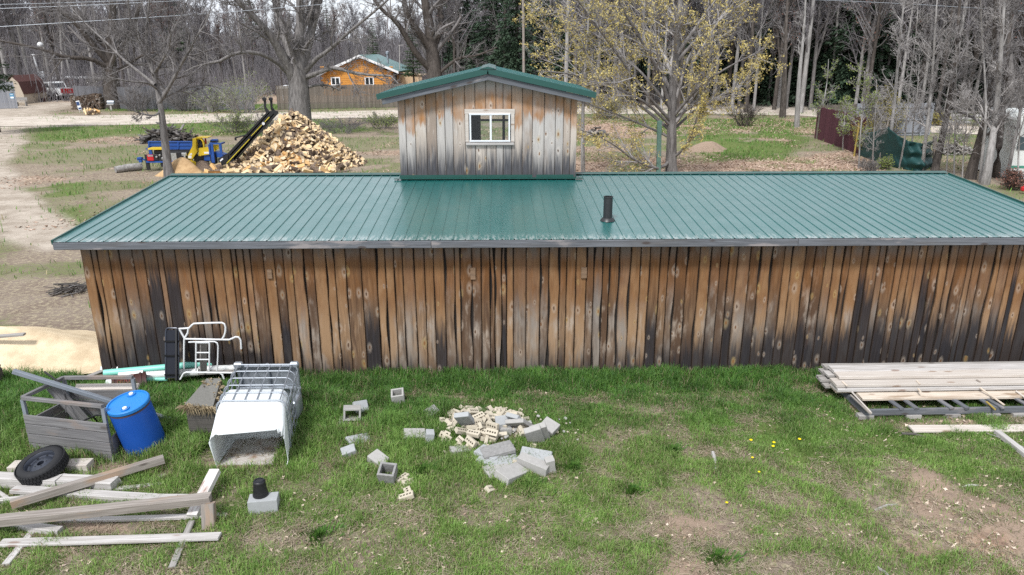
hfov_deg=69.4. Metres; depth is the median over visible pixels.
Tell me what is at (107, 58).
dark tree
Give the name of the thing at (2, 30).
wood tree
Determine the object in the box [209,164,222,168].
firewood log
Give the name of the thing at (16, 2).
wood tree
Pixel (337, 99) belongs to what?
board fence
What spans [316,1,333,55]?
pine tree
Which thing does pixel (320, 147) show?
firewood heap
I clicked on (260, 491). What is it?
flower pot
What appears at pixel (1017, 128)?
thin tree
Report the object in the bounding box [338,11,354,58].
wood tree
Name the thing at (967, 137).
sapling
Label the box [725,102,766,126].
bare shrub
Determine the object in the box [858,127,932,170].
green tarp
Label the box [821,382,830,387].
stacked board
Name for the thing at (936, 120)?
bare shrub
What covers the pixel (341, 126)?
bare shrub
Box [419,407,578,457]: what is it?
rubble chips
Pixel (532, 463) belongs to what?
concrete block
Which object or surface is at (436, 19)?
wood tree
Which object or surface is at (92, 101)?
wood stack
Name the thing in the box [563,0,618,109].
wood tree
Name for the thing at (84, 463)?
beam
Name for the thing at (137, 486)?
plank
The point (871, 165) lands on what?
bare shrub
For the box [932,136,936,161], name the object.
wood stake
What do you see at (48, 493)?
timber beam
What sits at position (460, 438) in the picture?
brick
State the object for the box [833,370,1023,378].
stacked board
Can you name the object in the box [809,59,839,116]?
sapling
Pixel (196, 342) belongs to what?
tube frame
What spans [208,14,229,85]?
wood tree
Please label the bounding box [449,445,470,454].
concrete slab
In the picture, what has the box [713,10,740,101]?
thin tree
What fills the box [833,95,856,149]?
sapling
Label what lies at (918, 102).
sapling
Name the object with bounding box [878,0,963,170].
thin tree
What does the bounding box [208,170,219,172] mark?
firewood log
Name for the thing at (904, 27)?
wood tree
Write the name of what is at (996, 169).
thin tree
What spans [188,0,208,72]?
wood tree
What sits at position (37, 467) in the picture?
spare wheel
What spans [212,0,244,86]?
wood tree
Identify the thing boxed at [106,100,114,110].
mailbox
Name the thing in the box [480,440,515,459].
concrete slab
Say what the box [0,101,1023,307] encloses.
yard grass
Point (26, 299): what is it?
ground
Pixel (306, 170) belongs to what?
firewood log
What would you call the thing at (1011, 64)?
thin tree
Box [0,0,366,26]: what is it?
power line
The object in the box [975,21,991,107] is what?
wood tree
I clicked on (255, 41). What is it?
wood tree
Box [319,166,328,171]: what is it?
firewood log
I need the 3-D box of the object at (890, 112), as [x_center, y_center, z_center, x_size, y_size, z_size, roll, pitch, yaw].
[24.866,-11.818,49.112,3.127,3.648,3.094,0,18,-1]
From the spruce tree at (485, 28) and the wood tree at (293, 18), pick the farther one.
the wood tree at (293, 18)
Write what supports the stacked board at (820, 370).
on the stacked board at (821, 378)
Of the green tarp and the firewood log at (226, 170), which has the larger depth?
the green tarp
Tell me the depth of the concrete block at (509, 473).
10.00 m
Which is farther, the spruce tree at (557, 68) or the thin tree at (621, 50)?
the spruce tree at (557, 68)
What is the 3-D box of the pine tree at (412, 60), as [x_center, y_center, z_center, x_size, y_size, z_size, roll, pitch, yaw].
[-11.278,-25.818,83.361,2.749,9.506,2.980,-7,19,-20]
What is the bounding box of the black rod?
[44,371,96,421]
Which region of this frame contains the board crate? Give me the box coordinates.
[20,375,136,461]
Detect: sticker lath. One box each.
[850,394,870,414]
[851,392,871,412]
[980,387,1004,404]
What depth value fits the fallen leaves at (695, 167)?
40.17 m
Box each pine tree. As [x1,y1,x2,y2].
[0,48,15,131]
[158,1,193,73]
[238,1,262,48]
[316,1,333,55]
[367,19,380,53]
[401,17,423,81]
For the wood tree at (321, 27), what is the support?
on the ground at (26, 299)
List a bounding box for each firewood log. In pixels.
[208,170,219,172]
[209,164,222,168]
[210,163,216,169]
[222,168,232,171]
[226,169,238,172]
[258,165,271,170]
[260,167,271,172]
[271,126,281,133]
[272,164,283,172]
[273,156,283,161]
[280,133,288,140]
[288,165,298,170]
[294,163,305,167]
[302,168,312,172]
[310,164,318,170]
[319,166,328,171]
[337,163,346,169]
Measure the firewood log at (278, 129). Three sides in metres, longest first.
0.578 x 0.233 x 0.157 m
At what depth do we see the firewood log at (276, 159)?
34.65 m
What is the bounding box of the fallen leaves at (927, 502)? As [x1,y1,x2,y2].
[5,385,1023,574]
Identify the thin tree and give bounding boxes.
[572,0,605,171]
[600,0,644,110]
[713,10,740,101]
[779,0,791,117]
[794,0,807,127]
[796,0,824,105]
[875,0,926,130]
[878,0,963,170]
[880,0,942,167]
[922,0,977,170]
[936,0,986,114]
[936,0,1022,179]
[946,0,1023,181]
[963,0,1022,184]
[976,0,1023,107]
[977,0,1023,177]
[988,0,1023,182]
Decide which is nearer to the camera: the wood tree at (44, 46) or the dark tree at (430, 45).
the dark tree at (430, 45)
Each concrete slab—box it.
[340,444,356,456]
[345,433,369,444]
[352,400,368,411]
[367,449,388,465]
[425,404,438,415]
[425,429,434,441]
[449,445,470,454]
[454,412,474,425]
[474,444,499,460]
[476,456,491,465]
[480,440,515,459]
[482,463,508,479]
[490,453,516,464]
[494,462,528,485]
[495,415,510,426]
[498,427,511,434]
[505,412,520,418]
[505,418,532,427]
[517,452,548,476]
[520,446,551,459]
[524,424,545,444]
[529,422,550,440]
[542,417,559,435]
[544,455,556,473]
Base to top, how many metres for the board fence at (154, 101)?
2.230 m
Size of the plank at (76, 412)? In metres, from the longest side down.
0.911 x 0.173 x 0.036 m
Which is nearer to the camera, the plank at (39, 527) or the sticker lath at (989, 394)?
the plank at (39, 527)
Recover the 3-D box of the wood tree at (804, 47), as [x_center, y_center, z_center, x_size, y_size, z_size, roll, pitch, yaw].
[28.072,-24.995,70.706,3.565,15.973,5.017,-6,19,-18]
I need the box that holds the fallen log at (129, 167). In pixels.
[114,163,142,172]
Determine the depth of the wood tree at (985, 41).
62.25 m
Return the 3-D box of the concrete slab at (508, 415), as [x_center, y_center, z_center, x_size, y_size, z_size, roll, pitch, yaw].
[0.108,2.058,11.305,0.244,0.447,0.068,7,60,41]
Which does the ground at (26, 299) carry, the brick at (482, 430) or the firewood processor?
the firewood processor
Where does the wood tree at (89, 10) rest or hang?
on the ground at (26, 299)
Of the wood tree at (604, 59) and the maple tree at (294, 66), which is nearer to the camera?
the maple tree at (294, 66)
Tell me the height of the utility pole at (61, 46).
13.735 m
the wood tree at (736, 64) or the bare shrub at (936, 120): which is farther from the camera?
the wood tree at (736, 64)
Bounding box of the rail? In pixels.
[0,492,211,526]
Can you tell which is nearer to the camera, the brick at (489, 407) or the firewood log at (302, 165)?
the brick at (489, 407)
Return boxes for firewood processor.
[137,97,278,169]
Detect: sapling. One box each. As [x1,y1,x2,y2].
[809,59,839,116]
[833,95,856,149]
[837,60,880,167]
[857,70,889,160]
[859,85,888,139]
[894,38,943,141]
[922,63,972,171]
[925,23,982,174]
[945,83,990,177]
[997,68,1023,172]
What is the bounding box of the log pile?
[585,126,608,136]
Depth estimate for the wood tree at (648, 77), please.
70.46 m
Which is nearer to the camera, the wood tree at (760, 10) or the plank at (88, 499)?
the plank at (88, 499)
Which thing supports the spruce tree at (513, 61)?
on the ground at (26, 299)
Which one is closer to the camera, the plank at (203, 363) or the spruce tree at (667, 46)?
the plank at (203, 363)
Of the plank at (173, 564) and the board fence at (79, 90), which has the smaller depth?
the plank at (173, 564)
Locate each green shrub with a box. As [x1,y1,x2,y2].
[186,85,229,111]
[209,71,272,113]
[585,96,632,118]
[876,154,895,169]
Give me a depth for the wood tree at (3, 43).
84.44 m
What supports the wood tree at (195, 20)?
on the ground at (26, 299)
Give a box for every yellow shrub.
[848,112,889,150]
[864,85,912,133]
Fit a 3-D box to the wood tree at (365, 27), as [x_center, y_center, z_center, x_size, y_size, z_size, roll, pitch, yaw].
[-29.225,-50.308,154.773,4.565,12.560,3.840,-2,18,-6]
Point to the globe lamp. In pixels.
(39, 44)
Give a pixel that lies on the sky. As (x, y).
(269, 13)
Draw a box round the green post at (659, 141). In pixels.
[656,121,661,171]
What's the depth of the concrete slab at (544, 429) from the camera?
10.85 m
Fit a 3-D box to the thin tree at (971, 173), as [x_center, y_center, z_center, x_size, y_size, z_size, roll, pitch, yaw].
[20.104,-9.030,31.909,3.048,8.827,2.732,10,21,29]
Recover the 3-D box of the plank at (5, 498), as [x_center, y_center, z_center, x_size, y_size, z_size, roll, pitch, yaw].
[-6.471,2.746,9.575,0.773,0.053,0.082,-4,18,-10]
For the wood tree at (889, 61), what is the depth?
70.58 m
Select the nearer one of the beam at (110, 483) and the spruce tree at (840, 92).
the beam at (110, 483)
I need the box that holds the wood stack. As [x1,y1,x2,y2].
[69,93,103,109]
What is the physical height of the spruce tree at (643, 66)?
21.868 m
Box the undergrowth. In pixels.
[0,17,1023,109]
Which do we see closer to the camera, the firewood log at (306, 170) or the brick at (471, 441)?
the brick at (471, 441)
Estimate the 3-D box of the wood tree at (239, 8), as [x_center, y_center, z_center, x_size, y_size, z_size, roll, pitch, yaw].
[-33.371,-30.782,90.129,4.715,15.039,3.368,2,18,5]
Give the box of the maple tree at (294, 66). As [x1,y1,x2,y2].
[159,0,410,119]
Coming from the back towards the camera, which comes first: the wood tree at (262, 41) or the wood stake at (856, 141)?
the wood tree at (262, 41)
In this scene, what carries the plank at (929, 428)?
on the ground at (26, 299)
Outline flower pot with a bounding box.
[253,477,268,498]
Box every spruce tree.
[435,4,463,73]
[445,0,490,73]
[460,0,512,70]
[488,0,545,75]
[519,0,571,79]
[540,0,606,100]
[587,10,623,88]
[601,0,668,96]
[644,0,698,94]
[667,0,724,99]
[705,2,759,103]
[724,17,769,85]
[735,0,809,106]
[770,0,855,106]
[807,0,897,107]
[808,4,870,98]
[855,1,941,103]
[896,0,983,109]
[941,1,1020,107]
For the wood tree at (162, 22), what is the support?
on the ground at (26, 299)
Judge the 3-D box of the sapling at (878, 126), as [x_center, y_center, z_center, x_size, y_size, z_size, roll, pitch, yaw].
[17.448,-8.199,35.959,1.670,4.738,1.666,0,18,-1]
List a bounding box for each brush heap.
[43,281,86,296]
[133,122,204,143]
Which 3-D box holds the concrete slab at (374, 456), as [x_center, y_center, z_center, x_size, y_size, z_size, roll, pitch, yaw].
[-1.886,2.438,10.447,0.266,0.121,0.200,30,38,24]
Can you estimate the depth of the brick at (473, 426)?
11.14 m
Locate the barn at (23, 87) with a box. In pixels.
[6,74,47,103]
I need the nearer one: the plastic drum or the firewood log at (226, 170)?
the plastic drum
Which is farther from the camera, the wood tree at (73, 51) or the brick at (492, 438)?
the wood tree at (73, 51)
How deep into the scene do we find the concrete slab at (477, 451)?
10.51 m
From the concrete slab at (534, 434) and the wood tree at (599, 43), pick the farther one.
the wood tree at (599, 43)
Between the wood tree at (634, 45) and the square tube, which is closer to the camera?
the square tube
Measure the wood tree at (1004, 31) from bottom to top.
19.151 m
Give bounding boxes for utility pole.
[59,0,62,79]
[522,0,524,72]
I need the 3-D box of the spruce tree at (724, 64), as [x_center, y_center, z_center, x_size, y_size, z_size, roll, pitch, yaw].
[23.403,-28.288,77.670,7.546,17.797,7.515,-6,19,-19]
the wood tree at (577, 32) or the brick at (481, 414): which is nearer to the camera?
the brick at (481, 414)
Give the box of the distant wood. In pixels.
[0,0,790,63]
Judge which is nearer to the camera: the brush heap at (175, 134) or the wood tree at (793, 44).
the brush heap at (175, 134)
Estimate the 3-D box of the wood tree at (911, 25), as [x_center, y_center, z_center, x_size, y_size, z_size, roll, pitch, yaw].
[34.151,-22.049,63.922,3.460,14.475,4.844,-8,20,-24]
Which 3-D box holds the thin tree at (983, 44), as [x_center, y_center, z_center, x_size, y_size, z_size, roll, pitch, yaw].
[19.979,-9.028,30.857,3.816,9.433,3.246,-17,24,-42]
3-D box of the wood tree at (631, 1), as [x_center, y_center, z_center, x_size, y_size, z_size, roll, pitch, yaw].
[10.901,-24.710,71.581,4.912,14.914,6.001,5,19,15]
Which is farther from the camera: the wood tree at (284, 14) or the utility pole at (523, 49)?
the wood tree at (284, 14)
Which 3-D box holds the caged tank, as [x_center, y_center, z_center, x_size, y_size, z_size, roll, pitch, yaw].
[-3.769,1.870,11.039,1.065,0.915,1.962,-2,18,-6]
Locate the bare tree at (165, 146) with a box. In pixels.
[32,0,237,177]
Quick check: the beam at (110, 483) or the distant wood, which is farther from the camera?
the distant wood
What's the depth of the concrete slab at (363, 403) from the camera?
11.88 m
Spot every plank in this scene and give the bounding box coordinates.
[0,332,25,337]
[0,491,8,496]
[0,495,22,503]
[0,532,221,546]
[1,531,33,565]
[6,523,63,535]
[9,485,175,500]
[20,494,121,502]
[46,386,91,421]
[46,512,227,523]
[75,383,139,389]
[89,370,102,374]
[114,483,158,490]
[168,520,194,568]
[186,469,220,517]
[198,369,233,374]
[200,340,206,371]
[908,424,1023,432]
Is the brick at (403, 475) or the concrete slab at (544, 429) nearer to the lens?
the brick at (403, 475)
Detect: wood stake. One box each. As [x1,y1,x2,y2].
[853,124,859,156]
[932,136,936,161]
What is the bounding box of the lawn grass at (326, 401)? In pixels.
[0,362,1023,574]
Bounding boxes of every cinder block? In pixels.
[247,492,279,514]
[343,405,360,420]
[377,462,397,484]
[391,387,404,403]
[404,428,424,440]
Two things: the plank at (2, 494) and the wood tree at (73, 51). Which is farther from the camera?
the wood tree at (73, 51)
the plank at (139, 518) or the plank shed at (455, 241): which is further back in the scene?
the plank shed at (455, 241)
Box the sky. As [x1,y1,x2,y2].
[0,0,693,46]
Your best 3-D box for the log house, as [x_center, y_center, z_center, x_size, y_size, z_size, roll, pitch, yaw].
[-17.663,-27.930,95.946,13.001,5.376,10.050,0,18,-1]
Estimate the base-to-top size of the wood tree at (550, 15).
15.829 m
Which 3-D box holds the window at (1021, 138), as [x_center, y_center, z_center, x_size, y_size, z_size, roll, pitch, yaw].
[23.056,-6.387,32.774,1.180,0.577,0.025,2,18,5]
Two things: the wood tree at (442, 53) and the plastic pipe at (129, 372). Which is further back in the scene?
the wood tree at (442, 53)
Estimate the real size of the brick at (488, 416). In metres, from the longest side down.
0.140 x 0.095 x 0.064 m
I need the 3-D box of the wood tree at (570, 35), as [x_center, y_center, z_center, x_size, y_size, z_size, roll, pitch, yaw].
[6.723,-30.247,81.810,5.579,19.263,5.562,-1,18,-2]
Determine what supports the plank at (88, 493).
on the plank at (88, 499)
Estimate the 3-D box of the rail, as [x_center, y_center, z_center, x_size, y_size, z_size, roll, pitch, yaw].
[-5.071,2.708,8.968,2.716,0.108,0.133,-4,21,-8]
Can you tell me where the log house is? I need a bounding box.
[320,51,424,95]
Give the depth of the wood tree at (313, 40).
108.96 m
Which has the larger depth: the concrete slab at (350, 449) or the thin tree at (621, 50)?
the thin tree at (621, 50)
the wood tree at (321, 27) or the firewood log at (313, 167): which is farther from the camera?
the wood tree at (321, 27)
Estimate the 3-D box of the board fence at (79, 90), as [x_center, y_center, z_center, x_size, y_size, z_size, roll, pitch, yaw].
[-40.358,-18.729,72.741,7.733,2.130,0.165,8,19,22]
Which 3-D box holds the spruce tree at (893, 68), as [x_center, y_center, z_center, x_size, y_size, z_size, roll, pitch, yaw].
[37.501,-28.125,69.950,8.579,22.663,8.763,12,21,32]
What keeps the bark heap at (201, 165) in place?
on the ground at (26, 299)
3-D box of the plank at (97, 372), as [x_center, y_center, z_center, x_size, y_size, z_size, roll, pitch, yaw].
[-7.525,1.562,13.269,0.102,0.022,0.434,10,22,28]
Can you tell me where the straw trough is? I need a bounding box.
[175,377,224,436]
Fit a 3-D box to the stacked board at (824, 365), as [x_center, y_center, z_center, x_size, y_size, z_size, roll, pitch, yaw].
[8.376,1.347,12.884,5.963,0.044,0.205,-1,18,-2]
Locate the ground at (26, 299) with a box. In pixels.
[0,85,1023,574]
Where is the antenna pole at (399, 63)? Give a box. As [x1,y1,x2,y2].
[399,45,399,83]
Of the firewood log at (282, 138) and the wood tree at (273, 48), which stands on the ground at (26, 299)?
the wood tree at (273, 48)
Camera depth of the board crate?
10.56 m
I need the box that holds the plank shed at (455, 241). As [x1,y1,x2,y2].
[51,63,1023,376]
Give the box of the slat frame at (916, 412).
[821,374,1023,419]
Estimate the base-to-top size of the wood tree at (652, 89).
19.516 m
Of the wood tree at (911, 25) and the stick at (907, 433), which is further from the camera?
the wood tree at (911, 25)
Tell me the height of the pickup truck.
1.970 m
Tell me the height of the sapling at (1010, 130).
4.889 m
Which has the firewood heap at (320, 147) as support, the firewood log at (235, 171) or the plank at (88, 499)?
the firewood log at (235, 171)
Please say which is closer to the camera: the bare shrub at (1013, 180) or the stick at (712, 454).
the stick at (712, 454)
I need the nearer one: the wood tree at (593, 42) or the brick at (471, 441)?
the brick at (471, 441)
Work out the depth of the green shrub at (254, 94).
67.05 m
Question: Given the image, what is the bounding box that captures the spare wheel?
[14,445,69,485]
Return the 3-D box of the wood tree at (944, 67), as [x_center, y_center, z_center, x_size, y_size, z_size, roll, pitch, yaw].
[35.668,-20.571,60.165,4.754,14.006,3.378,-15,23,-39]
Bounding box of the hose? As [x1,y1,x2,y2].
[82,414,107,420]
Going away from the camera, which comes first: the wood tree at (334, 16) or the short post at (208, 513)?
the short post at (208, 513)
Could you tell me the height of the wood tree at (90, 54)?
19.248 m
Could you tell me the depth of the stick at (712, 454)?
10.58 m
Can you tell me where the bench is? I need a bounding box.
[16,97,27,105]
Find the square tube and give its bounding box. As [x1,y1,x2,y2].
[12,369,164,419]
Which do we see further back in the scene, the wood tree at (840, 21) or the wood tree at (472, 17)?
the wood tree at (472, 17)
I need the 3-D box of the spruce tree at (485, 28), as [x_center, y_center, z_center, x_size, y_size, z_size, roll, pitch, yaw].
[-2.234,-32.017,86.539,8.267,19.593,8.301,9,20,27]
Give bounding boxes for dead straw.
[0,380,1023,574]
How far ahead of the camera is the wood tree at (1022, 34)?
59.49 m
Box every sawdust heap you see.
[0,326,101,377]
[155,157,203,176]
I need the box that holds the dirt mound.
[686,141,725,152]
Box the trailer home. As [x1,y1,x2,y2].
[978,108,1023,176]
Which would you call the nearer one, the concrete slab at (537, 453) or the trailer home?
the concrete slab at (537, 453)
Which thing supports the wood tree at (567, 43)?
on the ground at (26, 299)
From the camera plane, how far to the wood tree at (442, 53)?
95.16 m
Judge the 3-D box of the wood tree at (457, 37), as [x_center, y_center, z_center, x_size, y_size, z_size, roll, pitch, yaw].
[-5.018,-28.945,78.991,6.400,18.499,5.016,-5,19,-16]
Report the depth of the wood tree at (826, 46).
72.43 m
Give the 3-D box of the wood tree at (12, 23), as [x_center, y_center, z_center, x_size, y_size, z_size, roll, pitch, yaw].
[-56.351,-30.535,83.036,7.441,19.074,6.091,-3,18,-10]
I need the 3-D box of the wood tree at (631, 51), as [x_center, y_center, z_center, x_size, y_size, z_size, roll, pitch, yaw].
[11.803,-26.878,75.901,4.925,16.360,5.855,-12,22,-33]
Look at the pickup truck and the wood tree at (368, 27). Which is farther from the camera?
the wood tree at (368, 27)
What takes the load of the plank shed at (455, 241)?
on the ground at (26, 299)
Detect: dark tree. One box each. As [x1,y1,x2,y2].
[0,0,171,108]
[357,0,499,78]
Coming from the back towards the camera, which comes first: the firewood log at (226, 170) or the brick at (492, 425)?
the firewood log at (226, 170)
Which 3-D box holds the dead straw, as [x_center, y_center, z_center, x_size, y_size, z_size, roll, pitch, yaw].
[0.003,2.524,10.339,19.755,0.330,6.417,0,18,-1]
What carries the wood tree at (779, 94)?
on the ground at (26, 299)
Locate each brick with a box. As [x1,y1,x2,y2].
[395,472,408,484]
[398,490,413,500]
[401,477,414,484]
[403,486,410,492]
[438,431,452,441]
[439,430,450,441]
[454,427,467,434]
[456,435,464,442]
[464,435,477,447]
[466,408,478,414]
[466,424,478,429]
[466,429,480,437]
[472,411,484,418]
[474,418,481,423]
[476,427,485,435]
[478,422,485,428]
[483,434,488,444]
[484,485,493,493]
[485,413,492,419]
[485,428,498,436]
[486,405,493,410]
[486,421,498,429]
[489,435,497,442]
[498,431,506,438]
[518,425,526,431]
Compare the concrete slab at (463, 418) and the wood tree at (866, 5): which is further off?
the wood tree at (866, 5)
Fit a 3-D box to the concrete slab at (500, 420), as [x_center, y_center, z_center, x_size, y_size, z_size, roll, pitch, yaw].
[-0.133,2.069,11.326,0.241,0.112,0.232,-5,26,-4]
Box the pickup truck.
[44,81,73,99]
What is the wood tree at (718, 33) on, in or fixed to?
on the ground at (26, 299)
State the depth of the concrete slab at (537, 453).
10.56 m
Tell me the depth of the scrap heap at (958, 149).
41.02 m
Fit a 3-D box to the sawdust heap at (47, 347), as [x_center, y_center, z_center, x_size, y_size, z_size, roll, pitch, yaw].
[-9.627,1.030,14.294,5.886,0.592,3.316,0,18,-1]
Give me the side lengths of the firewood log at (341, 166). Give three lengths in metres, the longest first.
0.459 x 0.238 x 0.159 m
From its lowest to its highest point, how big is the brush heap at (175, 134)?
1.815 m
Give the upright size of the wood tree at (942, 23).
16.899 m
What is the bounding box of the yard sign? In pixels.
[76,101,82,111]
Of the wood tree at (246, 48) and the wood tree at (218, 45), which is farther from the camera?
the wood tree at (218, 45)
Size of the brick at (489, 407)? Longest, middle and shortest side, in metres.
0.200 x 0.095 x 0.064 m
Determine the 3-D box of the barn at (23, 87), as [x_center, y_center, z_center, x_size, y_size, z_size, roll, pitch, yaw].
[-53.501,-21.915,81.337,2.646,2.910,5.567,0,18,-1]
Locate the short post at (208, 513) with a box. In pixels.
[201,501,216,529]
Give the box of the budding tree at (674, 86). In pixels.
[512,0,789,171]
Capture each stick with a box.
[711,451,716,471]
[873,504,897,510]
[877,566,888,574]
[901,432,925,437]
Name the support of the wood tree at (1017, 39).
on the ground at (26, 299)
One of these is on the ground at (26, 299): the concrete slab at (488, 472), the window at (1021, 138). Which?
the concrete slab at (488, 472)
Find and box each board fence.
[73,86,128,108]
[128,86,254,109]
[276,84,408,109]
[814,107,866,153]
[816,104,856,138]
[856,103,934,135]
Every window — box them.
[331,77,339,84]
[364,77,373,84]
[465,109,514,144]
[1017,137,1023,149]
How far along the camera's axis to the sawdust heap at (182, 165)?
34.05 m
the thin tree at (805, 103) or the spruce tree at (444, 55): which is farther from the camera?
the spruce tree at (444, 55)
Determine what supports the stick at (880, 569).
on the ground at (26, 299)
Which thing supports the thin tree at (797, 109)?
on the ground at (26, 299)
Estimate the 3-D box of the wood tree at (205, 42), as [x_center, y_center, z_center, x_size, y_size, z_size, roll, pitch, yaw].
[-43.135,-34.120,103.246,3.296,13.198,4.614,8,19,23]
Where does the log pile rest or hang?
on the ground at (26, 299)
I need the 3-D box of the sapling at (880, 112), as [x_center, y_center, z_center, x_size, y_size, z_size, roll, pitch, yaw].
[19.178,-8.674,38.878,1.218,3.822,1.453,0,18,-1]
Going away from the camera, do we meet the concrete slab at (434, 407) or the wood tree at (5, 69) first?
the concrete slab at (434, 407)
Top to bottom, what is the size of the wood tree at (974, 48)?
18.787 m
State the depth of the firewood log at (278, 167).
34.18 m
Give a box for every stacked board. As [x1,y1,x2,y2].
[816,375,836,381]
[818,368,825,375]
[821,361,1023,369]
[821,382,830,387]
[823,370,835,377]
[828,363,1023,372]
[829,377,1023,387]
[829,384,976,392]
[830,382,1023,391]
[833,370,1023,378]
[856,390,1023,400]
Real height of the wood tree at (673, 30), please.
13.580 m
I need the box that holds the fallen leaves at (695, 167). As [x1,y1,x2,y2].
[0,109,1023,230]
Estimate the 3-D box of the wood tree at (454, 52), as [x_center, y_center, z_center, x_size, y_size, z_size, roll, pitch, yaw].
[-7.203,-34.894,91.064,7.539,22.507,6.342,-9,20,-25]
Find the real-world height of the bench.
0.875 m
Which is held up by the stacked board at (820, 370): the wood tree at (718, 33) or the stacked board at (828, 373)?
the stacked board at (828, 373)
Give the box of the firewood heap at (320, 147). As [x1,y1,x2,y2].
[215,108,367,172]
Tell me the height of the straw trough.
0.754 m
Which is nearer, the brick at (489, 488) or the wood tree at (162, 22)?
the brick at (489, 488)
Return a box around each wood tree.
[0,0,36,74]
[0,1,12,99]
[0,14,13,80]
[0,15,8,81]
[1,0,34,73]
[2,0,34,70]
[7,0,37,50]
[15,0,66,76]
[26,0,55,61]
[30,0,67,80]
[32,0,55,79]
[46,1,79,72]
[53,0,89,73]
[66,0,108,81]
[71,0,101,55]
[77,0,104,57]
[94,0,133,85]
[97,0,143,86]
[108,1,138,84]
[108,2,140,67]
[124,1,152,70]
[131,4,156,74]
[132,0,159,79]
[146,0,181,83]
[150,0,173,80]
[151,0,193,85]
[169,0,212,84]
[182,0,214,77]
[186,1,215,82]
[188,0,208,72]
[207,2,227,79]
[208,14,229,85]
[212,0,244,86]
[215,13,236,75]
[218,0,250,91]
[234,20,257,92]
[240,0,265,70]
[256,0,281,93]
[267,0,284,84]
[280,13,295,48]
[282,5,293,36]
[295,0,321,83]
[314,8,330,64]
[321,0,345,64]
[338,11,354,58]
[343,0,366,56]
[354,20,373,52]
[362,19,377,50]
[368,8,384,52]
[390,25,401,53]
[411,15,424,69]
[421,0,449,59]
[429,0,449,75]
[431,0,464,72]
[443,0,490,71]
[463,0,484,45]
[476,0,489,40]
[484,0,535,67]
[508,0,534,42]
[528,0,559,69]
[550,0,606,93]
[553,0,580,78]
[554,0,611,83]
[559,0,590,81]
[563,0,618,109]
[579,1,610,104]
[596,0,627,101]
[601,0,619,89]
[609,0,650,103]
[612,0,639,98]
[618,0,649,102]
[625,0,652,105]
[625,0,666,108]
[641,0,676,105]
[650,0,687,109]
[651,0,698,108]
[658,0,693,83]
[683,0,736,103]
[687,0,704,107]
[687,6,713,84]
[691,0,751,109]
[701,0,735,98]
[702,1,742,105]
[721,0,758,109]
[723,0,778,111]
[733,1,772,106]
[737,0,783,109]
[750,0,799,104]
[760,0,801,109]
[766,0,806,107]
[773,0,830,108]
[780,0,828,83]
[788,0,820,112]
[797,0,850,109]
[802,3,850,70]
[819,0,850,103]
[822,3,855,103]
[824,0,854,104]
[838,0,893,103]
[838,0,900,103]
[839,0,871,103]
[844,0,896,102]
[871,2,913,88]
[877,0,895,84]
[888,0,923,92]
[888,0,931,102]
[900,5,944,101]
[915,1,957,100]
[917,0,955,102]
[920,0,971,114]
[924,0,978,102]
[944,0,991,111]
[951,0,991,108]
[959,0,998,110]
[964,0,1021,114]
[965,0,992,113]
[975,2,1023,83]
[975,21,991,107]
[990,0,1023,87]
[1006,2,1021,102]
[1013,8,1023,107]
[1014,2,1020,75]
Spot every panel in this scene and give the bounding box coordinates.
[0,82,17,108]
[164,327,179,379]
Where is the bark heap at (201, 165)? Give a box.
[196,160,210,171]
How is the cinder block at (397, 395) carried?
on the ground at (26, 299)
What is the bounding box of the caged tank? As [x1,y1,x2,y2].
[209,361,302,465]
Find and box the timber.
[994,430,1023,456]
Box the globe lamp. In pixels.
[37,42,45,77]
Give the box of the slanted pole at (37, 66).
[31,54,45,80]
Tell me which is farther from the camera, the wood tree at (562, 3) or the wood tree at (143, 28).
the wood tree at (143, 28)
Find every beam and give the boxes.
[0,472,62,488]
[7,458,94,472]
[10,454,164,508]
[55,473,122,490]
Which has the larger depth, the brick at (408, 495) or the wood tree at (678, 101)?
the wood tree at (678, 101)
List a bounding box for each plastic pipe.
[103,362,211,374]
[118,370,143,374]
[146,368,198,377]
[146,377,167,381]
[198,365,236,370]
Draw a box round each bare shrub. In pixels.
[103,76,161,110]
[148,74,200,110]
[205,108,256,132]
[247,105,276,134]
[313,116,373,133]
[356,111,397,129]
[681,86,725,105]
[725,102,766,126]
[857,155,880,170]
[931,112,953,125]
[996,164,1023,190]
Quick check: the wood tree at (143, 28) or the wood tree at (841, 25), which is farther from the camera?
the wood tree at (143, 28)
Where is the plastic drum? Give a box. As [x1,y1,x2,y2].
[106,390,165,457]
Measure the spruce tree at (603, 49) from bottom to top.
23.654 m
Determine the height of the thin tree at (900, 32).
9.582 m
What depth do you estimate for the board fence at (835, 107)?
47.96 m
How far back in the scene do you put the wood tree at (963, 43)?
69.74 m
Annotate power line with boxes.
[0,0,130,4]
[0,0,185,8]
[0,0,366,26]
[828,0,997,9]
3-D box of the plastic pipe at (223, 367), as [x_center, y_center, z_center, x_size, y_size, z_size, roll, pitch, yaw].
[-5.339,1.468,13.414,0.670,0.110,0.110,-2,18,-6]
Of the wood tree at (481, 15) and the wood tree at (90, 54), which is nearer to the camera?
the wood tree at (90, 54)
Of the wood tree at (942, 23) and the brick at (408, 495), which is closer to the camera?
the brick at (408, 495)
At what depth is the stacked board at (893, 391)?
12.24 m
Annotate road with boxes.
[0,101,978,133]
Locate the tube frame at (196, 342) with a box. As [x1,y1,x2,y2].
[178,322,241,379]
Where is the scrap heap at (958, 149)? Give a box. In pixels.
[942,140,972,154]
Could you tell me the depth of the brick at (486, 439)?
10.92 m
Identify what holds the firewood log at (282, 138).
on the firewood log

